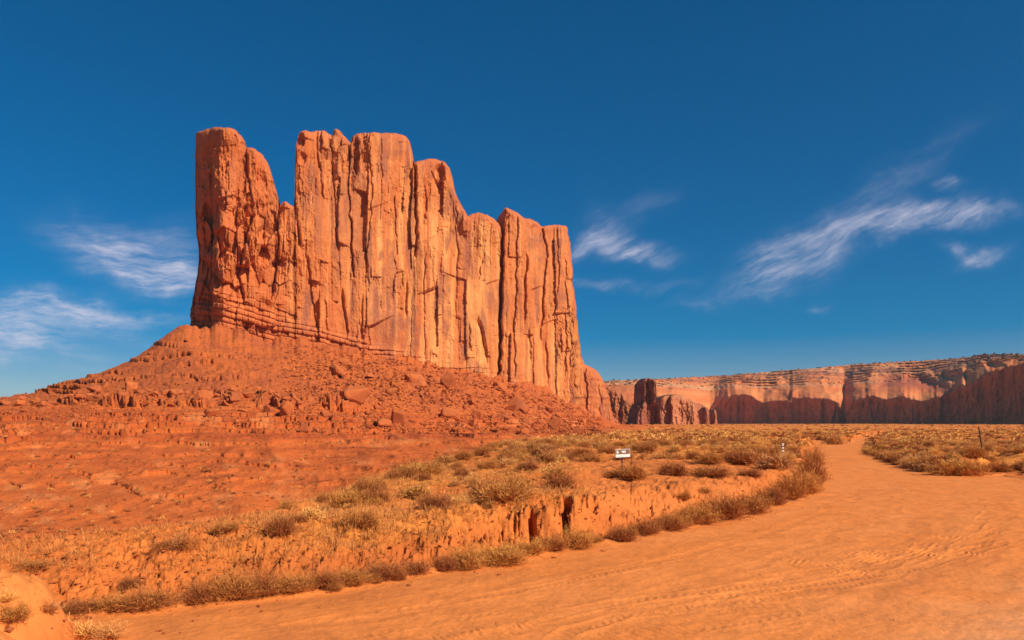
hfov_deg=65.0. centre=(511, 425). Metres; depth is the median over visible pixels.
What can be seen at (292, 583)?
roadside brush
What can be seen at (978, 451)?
dry shrub
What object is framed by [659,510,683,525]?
roadside brush
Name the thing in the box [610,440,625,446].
dry shrub
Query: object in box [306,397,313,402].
boulder
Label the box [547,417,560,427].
boulder
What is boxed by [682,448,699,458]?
dry shrub
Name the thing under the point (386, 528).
dry grass
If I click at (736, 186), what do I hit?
sky
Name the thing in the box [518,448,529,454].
dry shrub
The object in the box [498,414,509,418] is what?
boulder
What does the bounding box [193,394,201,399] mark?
boulder
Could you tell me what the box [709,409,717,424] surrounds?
rock pillar
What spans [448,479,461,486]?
rabbitbrush
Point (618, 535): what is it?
roadside brush
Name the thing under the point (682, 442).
dry shrub
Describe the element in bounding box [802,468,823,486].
roadside brush
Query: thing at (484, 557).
roadside brush
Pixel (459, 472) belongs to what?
dry shrub
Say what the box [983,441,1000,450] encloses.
dry shrub
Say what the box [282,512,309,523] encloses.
dry shrub
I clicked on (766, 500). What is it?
roadside brush
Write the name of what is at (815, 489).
roadside brush
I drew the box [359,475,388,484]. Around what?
dry shrub
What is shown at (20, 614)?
dry shrub
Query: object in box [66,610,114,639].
straw tuft
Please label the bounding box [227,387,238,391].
boulder
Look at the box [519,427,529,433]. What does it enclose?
boulder
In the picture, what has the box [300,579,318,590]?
roadside brush
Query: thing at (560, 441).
rabbitbrush
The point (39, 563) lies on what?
dry shrub
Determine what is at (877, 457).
rabbitbrush
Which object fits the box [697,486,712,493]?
dry shrub
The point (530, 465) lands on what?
dry shrub
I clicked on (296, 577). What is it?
roadside brush
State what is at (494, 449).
dry shrub
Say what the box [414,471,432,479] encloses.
dry shrub
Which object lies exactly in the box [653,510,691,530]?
roadside brush
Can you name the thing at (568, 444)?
sagebrush
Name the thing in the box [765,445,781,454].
dry shrub
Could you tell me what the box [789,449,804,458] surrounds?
rabbitbrush
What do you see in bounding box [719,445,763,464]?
dry shrub
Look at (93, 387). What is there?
boulder
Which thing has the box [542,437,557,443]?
dry shrub
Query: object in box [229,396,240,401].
boulder
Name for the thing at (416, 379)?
boulder
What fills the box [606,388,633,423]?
rock outcrop
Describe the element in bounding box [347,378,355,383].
boulder
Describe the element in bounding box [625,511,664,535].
roadside brush
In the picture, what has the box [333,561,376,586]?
roadside brush
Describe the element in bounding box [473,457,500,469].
dry shrub
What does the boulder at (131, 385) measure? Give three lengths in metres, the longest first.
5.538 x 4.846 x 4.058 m
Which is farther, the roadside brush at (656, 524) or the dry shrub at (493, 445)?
the dry shrub at (493, 445)
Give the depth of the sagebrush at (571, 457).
42.73 m
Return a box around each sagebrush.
[394,477,435,499]
[397,458,435,476]
[427,462,443,473]
[431,451,456,464]
[467,474,482,485]
[481,499,494,508]
[507,447,528,460]
[524,440,540,452]
[536,449,558,462]
[541,463,569,478]
[560,450,578,461]
[562,441,574,446]
[593,441,608,448]
[695,439,708,445]
[754,446,769,453]
[868,446,885,454]
[869,441,884,449]
[908,452,927,467]
[928,455,946,463]
[984,452,1000,461]
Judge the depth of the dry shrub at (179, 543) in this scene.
15.75 m
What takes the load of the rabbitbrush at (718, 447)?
on the ground at (39, 624)
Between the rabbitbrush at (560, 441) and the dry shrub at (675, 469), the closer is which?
the dry shrub at (675, 469)
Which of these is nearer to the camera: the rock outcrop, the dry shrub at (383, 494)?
the dry shrub at (383, 494)
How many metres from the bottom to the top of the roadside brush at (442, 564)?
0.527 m
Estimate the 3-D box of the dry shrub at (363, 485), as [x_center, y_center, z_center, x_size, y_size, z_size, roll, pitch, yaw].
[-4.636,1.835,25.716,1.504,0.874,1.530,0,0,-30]
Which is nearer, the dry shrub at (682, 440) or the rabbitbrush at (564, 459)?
the rabbitbrush at (564, 459)
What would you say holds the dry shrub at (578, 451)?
on the ground at (39, 624)
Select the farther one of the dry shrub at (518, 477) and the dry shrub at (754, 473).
the dry shrub at (754, 473)
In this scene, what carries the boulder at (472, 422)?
on the ground at (39, 624)
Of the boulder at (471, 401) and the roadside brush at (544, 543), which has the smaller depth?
the roadside brush at (544, 543)
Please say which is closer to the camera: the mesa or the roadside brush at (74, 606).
the roadside brush at (74, 606)
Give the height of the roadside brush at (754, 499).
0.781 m
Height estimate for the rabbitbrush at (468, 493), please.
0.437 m
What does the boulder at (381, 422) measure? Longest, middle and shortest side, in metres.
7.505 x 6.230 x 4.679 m
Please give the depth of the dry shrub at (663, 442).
68.09 m
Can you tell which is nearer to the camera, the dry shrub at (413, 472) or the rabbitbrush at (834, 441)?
the dry shrub at (413, 472)
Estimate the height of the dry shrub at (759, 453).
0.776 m
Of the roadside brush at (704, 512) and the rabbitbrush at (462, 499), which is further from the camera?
the roadside brush at (704, 512)
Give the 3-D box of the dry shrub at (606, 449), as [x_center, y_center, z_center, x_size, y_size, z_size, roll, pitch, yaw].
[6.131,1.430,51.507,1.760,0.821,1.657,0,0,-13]
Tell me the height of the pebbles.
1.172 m
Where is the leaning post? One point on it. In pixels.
(981, 445)
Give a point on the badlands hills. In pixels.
(165, 350)
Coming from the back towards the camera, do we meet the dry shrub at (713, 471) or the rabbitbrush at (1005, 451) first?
the rabbitbrush at (1005, 451)
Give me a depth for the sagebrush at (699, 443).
72.47 m
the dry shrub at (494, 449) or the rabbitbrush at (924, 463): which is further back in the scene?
the dry shrub at (494, 449)
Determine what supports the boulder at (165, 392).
on the badlands hills
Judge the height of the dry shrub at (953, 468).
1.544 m
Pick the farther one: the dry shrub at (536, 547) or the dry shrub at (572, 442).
the dry shrub at (572, 442)
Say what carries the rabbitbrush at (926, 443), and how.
on the ground at (39, 624)
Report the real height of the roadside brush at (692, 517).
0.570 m
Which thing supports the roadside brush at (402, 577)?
on the road
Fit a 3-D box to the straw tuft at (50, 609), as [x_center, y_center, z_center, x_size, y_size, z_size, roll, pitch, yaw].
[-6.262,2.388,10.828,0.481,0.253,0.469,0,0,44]
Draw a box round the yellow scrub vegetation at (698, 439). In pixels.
[4,411,1023,532]
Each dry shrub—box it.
[0,598,36,621]
[9,557,60,572]
[113,572,147,588]
[138,534,208,553]
[206,518,248,533]
[257,510,301,535]
[276,495,302,509]
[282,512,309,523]
[316,488,336,502]
[325,486,366,507]
[335,504,388,528]
[338,486,377,502]
[347,473,391,493]
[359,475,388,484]
[361,485,392,504]
[364,494,385,504]
[383,468,404,479]
[395,463,419,478]
[403,556,437,575]
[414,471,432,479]
[414,488,457,509]
[420,460,451,475]
[451,460,464,467]
[452,448,476,459]
[452,467,469,476]
[463,475,496,496]
[465,473,546,504]
[469,444,490,454]
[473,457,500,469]
[484,442,500,448]
[488,444,498,451]
[494,448,523,457]
[498,470,533,489]
[500,450,521,460]
[512,536,548,555]
[513,457,540,470]
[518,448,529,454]
[528,445,538,454]
[536,467,581,489]
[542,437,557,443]
[548,448,568,455]
[562,437,576,445]
[571,446,592,455]
[574,440,591,447]
[579,451,602,461]
[596,443,616,453]
[599,467,620,477]
[609,457,652,480]
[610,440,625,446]
[614,452,635,458]
[633,442,657,452]
[651,458,693,476]
[655,439,671,445]
[667,451,686,459]
[673,438,690,444]
[675,441,685,446]
[678,491,691,499]
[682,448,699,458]
[683,461,734,477]
[690,447,726,464]
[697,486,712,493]
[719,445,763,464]
[723,447,743,455]
[735,464,767,477]
[749,449,771,459]
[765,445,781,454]
[870,448,884,455]
[884,450,902,460]
[889,453,905,464]
[902,443,923,451]
[915,453,943,466]
[921,450,995,476]
[956,442,989,457]
[976,460,992,471]
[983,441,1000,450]
[988,457,1014,471]
[1002,467,1015,471]
[1009,447,1023,453]
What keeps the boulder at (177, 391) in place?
on the badlands hills
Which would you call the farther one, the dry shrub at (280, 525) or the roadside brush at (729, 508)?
the roadside brush at (729, 508)
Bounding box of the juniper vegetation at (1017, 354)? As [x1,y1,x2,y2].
[603,352,1023,389]
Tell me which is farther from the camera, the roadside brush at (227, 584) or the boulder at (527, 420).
the boulder at (527, 420)
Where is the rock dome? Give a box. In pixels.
[657,394,699,424]
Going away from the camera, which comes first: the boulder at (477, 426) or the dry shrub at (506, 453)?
the dry shrub at (506, 453)
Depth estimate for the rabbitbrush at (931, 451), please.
59.49 m
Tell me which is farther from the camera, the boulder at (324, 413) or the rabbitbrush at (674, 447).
the boulder at (324, 413)
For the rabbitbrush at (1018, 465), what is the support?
on the ground at (39, 624)
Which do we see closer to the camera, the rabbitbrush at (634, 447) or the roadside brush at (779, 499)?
the roadside brush at (779, 499)
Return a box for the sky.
[0,0,1023,396]
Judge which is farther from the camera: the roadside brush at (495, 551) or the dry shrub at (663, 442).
the dry shrub at (663, 442)
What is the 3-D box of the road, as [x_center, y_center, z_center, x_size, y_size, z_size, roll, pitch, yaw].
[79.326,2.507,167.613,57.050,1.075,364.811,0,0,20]
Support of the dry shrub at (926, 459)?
on the ground at (39, 624)
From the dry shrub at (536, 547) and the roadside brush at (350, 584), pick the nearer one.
the roadside brush at (350, 584)
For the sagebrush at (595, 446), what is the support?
on the ground at (39, 624)
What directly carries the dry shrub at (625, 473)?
on the ground at (39, 624)
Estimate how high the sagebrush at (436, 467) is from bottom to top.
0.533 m
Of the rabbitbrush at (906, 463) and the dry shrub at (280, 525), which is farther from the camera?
the rabbitbrush at (906, 463)
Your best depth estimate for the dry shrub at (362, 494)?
22.94 m
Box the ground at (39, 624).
[0,424,1023,639]
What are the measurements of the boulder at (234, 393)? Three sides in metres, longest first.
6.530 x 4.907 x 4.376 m
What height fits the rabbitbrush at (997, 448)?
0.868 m
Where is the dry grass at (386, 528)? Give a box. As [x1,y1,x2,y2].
[0,436,1023,578]
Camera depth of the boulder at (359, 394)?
355.90 m
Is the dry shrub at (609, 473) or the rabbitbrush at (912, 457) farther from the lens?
the rabbitbrush at (912, 457)
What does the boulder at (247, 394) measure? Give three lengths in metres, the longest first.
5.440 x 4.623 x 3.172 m
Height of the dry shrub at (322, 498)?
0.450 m
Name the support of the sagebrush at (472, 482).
on the ground at (39, 624)
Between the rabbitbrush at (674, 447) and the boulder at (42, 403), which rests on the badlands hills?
the boulder at (42, 403)
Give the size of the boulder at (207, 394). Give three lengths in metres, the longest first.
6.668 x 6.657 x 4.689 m
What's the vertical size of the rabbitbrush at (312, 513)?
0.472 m
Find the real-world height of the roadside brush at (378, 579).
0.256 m
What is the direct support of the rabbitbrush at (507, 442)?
on the ground at (39, 624)
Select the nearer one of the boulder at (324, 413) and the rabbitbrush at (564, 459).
the rabbitbrush at (564, 459)
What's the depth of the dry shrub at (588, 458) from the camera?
46.04 m
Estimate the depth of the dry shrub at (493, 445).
65.58 m
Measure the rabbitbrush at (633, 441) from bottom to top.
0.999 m
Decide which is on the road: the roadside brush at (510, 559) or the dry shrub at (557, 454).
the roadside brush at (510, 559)
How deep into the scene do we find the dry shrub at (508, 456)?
45.66 m
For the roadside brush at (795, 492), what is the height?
1.748 m
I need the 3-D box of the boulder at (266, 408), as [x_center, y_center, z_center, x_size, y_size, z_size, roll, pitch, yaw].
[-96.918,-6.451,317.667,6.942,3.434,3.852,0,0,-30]
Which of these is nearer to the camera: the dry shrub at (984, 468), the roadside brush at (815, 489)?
the roadside brush at (815, 489)
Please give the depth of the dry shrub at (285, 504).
21.52 m
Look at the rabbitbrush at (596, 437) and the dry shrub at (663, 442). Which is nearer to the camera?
the dry shrub at (663, 442)
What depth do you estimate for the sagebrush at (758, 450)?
52.28 m
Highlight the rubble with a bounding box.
[0,334,602,532]
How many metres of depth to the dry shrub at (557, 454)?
47.36 m
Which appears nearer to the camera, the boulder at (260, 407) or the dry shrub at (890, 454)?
the dry shrub at (890, 454)
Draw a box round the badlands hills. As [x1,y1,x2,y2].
[0,323,635,542]
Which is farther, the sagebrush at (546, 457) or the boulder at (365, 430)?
the boulder at (365, 430)
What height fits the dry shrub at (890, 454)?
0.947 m
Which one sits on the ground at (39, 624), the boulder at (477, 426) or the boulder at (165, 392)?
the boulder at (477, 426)
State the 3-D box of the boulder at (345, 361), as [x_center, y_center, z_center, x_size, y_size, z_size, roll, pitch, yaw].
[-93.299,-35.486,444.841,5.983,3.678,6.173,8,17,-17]
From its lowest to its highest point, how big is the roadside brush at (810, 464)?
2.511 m
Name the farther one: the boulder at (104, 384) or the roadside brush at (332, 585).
the boulder at (104, 384)
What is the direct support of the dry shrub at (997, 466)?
on the ground at (39, 624)
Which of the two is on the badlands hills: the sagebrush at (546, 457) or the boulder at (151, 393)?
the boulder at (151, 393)
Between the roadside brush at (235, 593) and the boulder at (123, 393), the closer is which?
the roadside brush at (235, 593)
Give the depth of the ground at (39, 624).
18.14 m
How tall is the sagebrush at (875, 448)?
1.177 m
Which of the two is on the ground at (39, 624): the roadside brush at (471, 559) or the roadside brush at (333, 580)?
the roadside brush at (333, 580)
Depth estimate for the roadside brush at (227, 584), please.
13.70 m
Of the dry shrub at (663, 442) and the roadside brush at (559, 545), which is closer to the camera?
the roadside brush at (559, 545)
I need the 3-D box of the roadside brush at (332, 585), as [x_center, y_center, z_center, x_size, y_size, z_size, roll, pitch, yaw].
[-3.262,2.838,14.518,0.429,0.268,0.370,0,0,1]
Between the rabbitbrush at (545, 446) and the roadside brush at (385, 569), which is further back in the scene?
the rabbitbrush at (545, 446)
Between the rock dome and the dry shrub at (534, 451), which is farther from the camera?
the rock dome
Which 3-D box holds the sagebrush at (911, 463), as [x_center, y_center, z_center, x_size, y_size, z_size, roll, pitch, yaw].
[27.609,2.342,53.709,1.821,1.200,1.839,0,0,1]
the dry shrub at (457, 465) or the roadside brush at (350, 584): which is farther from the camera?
the dry shrub at (457, 465)
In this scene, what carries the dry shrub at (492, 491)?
on the ground at (39, 624)
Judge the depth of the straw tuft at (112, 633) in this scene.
11.19 m
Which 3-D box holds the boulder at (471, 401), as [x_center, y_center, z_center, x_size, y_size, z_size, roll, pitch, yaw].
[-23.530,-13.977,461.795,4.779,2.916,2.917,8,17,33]
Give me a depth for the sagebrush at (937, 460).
51.96 m
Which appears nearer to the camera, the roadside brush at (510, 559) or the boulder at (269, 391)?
the roadside brush at (510, 559)
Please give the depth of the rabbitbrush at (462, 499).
21.73 m
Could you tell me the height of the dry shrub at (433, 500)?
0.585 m
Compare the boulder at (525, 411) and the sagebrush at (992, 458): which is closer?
the sagebrush at (992, 458)
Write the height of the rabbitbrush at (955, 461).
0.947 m
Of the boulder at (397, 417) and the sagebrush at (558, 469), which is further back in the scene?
the boulder at (397, 417)
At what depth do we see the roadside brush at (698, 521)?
24.18 m
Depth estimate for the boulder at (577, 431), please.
388.65 m
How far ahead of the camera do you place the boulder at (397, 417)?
346.16 m
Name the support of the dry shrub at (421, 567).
on the ground at (39, 624)
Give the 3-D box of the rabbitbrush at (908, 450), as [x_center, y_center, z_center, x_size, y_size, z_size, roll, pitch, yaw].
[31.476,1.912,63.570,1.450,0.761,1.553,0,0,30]
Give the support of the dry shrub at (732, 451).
on the ground at (39, 624)
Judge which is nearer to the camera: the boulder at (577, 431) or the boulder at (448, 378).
the boulder at (577, 431)
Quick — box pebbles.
[1,477,801,633]
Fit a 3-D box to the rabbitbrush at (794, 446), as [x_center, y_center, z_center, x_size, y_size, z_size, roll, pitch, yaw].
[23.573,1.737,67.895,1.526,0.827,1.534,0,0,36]
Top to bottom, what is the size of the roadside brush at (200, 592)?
0.625 m
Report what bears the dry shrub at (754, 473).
on the ground at (39, 624)
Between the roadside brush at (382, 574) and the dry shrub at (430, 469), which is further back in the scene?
the dry shrub at (430, 469)
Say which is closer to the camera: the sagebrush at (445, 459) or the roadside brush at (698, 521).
the roadside brush at (698, 521)
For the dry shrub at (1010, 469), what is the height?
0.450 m
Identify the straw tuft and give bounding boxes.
[0,588,23,601]
[35,596,65,612]
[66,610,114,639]
[78,618,134,639]
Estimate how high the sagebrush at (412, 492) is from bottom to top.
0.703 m
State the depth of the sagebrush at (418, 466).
31.69 m
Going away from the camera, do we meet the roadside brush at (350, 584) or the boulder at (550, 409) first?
the roadside brush at (350, 584)
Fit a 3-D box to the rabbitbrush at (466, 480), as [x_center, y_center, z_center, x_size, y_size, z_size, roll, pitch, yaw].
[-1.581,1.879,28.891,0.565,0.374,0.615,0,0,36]
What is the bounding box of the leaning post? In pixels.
[978,426,983,458]
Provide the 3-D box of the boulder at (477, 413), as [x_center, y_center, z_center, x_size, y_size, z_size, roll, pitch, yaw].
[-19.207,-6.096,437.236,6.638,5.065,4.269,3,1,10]
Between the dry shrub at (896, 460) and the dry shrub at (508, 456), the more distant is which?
the dry shrub at (896, 460)
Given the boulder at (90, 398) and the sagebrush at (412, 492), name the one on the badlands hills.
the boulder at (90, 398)
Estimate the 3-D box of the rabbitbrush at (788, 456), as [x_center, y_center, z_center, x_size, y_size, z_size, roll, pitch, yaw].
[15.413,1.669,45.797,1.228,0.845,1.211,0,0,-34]
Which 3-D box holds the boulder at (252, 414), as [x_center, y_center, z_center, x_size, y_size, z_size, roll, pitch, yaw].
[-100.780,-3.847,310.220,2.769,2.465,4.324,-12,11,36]
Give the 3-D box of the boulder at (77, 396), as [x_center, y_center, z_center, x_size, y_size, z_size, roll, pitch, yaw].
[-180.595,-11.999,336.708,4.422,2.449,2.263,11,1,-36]
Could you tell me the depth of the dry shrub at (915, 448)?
64.92 m
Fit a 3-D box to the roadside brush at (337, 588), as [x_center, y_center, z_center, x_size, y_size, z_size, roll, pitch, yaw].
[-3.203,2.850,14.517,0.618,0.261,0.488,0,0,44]
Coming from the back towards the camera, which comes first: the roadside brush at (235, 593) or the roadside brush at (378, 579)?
the roadside brush at (378, 579)
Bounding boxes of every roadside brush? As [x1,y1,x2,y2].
[58,593,114,616]
[86,587,138,612]
[111,577,187,612]
[168,568,229,605]
[201,560,270,601]
[219,583,247,598]
[229,582,247,599]
[240,558,287,597]
[266,564,326,593]
[271,574,288,591]
[284,575,307,590]
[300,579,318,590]
[304,564,342,587]
[323,572,343,585]
[323,579,345,591]
[324,577,340,590]
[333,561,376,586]
[341,576,355,586]
[360,552,417,582]
[363,574,377,581]
[368,570,384,583]
[374,564,388,579]
[389,565,408,581]
[426,546,465,571]
[441,534,491,570]
[470,534,533,566]
[475,554,493,565]
[482,541,507,559]
[530,533,554,548]
[531,526,573,551]
[559,515,605,550]
[603,520,644,542]
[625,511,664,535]
[637,515,663,529]
[645,517,664,531]
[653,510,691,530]
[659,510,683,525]
[667,510,697,526]
[670,496,730,525]
[678,507,702,524]
[682,503,708,522]
[686,483,754,520]
[719,489,775,513]
[740,493,764,505]
[747,475,795,505]
[754,494,776,506]
[766,457,816,499]
[779,454,826,493]
[793,439,832,482]
[798,440,826,465]
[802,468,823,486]
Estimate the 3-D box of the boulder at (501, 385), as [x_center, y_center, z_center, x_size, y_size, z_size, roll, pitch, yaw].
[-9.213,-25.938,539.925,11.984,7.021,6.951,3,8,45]
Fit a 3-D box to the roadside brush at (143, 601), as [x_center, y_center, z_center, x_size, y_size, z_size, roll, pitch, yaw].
[-5.991,2.729,13.251,1.227,0.532,1.208,0,0,-29]
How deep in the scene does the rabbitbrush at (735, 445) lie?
65.10 m
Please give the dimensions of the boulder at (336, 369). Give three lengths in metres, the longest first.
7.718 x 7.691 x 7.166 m
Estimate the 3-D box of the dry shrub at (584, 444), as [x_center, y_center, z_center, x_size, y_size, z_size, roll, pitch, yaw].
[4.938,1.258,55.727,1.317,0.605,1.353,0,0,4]
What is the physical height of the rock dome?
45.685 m
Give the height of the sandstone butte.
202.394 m
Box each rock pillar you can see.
[698,407,709,424]
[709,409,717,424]
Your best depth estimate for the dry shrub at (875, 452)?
78.17 m
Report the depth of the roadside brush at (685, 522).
23.59 m
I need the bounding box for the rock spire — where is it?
[627,378,660,424]
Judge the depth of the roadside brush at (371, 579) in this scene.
15.21 m
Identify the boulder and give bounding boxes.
[13,400,25,404]
[33,397,40,403]
[36,401,50,405]
[48,400,58,404]
[75,394,85,399]
[85,395,98,400]
[86,384,102,391]
[101,381,107,387]
[118,391,127,395]
[125,382,137,389]
[137,389,145,393]
[145,391,158,395]
[161,389,169,395]
[169,388,182,394]
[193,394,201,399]
[198,389,213,398]
[204,408,220,415]
[222,416,234,422]
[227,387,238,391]
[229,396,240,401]
[231,391,238,395]
[242,391,252,397]
[246,411,255,416]
[256,404,264,409]
[262,388,271,394]
[263,405,274,412]
[279,403,292,416]
[299,424,308,432]
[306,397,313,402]
[320,410,329,416]
[329,363,345,375]
[338,358,348,365]
[339,385,370,403]
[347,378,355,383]
[361,428,369,432]
[377,418,391,426]
[386,386,396,393]
[391,410,405,425]
[404,374,427,386]
[440,371,456,387]
[440,407,459,421]
[467,399,474,403]
[467,419,476,425]
[473,410,482,417]
[474,422,480,429]
[493,382,505,391]
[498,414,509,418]
[503,396,529,410]
[505,405,516,410]
[519,408,527,413]
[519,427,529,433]
[521,418,531,424]
[545,406,553,411]
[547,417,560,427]
[569,429,580,434]
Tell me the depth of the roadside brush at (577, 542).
19.51 m
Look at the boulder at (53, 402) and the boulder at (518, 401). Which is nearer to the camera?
the boulder at (53, 402)
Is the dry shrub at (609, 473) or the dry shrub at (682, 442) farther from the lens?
the dry shrub at (682, 442)
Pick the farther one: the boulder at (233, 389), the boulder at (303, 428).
the boulder at (233, 389)
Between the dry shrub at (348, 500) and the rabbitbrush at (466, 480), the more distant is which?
the rabbitbrush at (466, 480)
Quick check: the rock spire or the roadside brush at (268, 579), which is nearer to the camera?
the roadside brush at (268, 579)
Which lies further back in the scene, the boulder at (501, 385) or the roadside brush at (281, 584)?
the boulder at (501, 385)
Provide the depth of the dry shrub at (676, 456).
46.46 m
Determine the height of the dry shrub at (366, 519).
0.619 m
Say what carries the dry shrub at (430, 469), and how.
on the ground at (39, 624)
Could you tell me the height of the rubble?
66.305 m
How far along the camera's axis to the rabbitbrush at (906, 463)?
56.04 m
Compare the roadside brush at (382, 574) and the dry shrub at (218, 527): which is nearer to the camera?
the roadside brush at (382, 574)
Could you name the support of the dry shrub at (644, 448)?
on the ground at (39, 624)
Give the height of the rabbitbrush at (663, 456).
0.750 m
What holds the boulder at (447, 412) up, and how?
on the ground at (39, 624)
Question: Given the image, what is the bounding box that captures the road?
[83,432,1023,639]
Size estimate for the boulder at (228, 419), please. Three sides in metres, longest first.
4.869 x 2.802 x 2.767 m
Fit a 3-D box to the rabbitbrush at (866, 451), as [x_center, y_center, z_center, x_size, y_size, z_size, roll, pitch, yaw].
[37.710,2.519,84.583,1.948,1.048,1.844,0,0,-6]
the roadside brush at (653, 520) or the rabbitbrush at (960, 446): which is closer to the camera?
the roadside brush at (653, 520)
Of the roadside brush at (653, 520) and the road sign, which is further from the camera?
the road sign
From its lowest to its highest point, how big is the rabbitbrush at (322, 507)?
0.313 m
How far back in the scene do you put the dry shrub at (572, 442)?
65.12 m
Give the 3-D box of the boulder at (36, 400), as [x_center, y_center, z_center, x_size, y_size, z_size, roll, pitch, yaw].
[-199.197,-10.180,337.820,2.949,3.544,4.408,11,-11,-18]
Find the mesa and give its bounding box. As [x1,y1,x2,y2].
[604,354,1023,424]
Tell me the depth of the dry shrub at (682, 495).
27.99 m
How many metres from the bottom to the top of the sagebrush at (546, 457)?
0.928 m
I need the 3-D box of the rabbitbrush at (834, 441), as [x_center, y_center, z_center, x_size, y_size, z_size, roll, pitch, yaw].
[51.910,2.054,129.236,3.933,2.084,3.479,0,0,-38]
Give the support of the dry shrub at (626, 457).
on the ground at (39, 624)
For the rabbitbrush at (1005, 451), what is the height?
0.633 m
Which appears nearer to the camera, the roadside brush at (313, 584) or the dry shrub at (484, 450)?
the roadside brush at (313, 584)
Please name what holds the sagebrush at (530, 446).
on the ground at (39, 624)
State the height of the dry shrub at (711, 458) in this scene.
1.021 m
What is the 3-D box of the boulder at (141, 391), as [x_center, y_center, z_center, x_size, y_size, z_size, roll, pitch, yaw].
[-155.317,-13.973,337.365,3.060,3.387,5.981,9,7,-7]
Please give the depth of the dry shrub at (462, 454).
50.69 m
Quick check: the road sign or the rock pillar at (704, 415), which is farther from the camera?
the rock pillar at (704, 415)
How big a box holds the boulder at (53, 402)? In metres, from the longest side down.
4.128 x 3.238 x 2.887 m
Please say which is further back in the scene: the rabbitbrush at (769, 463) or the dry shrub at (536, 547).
the rabbitbrush at (769, 463)
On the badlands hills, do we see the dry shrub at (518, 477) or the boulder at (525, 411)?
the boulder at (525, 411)
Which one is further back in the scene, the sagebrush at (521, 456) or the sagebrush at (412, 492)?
the sagebrush at (521, 456)
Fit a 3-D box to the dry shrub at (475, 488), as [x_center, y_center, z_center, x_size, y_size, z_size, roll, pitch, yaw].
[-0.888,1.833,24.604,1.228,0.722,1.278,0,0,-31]
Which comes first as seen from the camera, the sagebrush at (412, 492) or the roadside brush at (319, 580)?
the roadside brush at (319, 580)
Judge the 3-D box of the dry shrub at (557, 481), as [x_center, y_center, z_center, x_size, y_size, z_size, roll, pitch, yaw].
[1.449,1.637,25.224,1.468,0.770,1.312,0,0,-7]
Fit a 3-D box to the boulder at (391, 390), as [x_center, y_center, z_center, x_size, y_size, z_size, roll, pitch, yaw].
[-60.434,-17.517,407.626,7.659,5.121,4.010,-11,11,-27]
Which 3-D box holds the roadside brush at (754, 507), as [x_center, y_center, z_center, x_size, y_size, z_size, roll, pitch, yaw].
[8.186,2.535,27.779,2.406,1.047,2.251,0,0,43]
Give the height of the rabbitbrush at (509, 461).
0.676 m
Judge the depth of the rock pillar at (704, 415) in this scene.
1012.09 m
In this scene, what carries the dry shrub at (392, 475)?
on the ground at (39, 624)
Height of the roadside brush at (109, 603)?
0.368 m
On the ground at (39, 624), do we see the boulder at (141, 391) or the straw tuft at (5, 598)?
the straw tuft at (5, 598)
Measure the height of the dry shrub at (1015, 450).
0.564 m
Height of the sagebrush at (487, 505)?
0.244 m
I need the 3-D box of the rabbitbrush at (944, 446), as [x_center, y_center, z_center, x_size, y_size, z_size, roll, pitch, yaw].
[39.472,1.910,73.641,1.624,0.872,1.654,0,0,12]
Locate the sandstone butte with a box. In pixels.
[190,127,613,422]
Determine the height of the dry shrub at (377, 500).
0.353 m
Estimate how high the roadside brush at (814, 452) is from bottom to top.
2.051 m
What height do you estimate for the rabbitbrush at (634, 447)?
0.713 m
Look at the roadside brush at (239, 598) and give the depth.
13.70 m
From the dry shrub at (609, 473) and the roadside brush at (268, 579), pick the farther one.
the dry shrub at (609, 473)
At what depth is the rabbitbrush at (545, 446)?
51.79 m
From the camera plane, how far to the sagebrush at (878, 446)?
82.77 m
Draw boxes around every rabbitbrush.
[300,503,325,519]
[319,503,337,510]
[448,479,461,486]
[451,495,469,503]
[459,488,477,499]
[463,473,475,482]
[497,456,519,464]
[500,438,512,445]
[536,442,556,453]
[555,455,569,462]
[557,437,566,443]
[592,435,603,440]
[627,437,639,443]
[631,442,642,449]
[643,451,673,459]
[669,442,683,450]
[711,444,727,452]
[732,442,745,447]
[745,449,800,469]
[775,449,796,459]
[784,442,798,450]
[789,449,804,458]
[822,433,846,444]
[858,446,871,453]
[866,450,887,459]
[895,454,946,470]
[897,454,918,468]
[900,446,916,454]
[902,451,921,463]
[921,439,937,446]
[925,445,939,454]
[934,443,949,449]
[943,455,968,464]
[952,443,970,450]
[991,445,1006,451]
[1000,446,1011,454]
[1007,455,1023,469]
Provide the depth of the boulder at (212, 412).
302.30 m
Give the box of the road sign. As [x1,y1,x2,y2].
[615,449,629,467]
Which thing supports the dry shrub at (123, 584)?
on the ground at (39, 624)
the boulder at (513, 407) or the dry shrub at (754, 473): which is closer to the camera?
the dry shrub at (754, 473)
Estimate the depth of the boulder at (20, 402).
339.71 m
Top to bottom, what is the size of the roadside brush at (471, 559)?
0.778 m
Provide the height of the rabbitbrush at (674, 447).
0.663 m

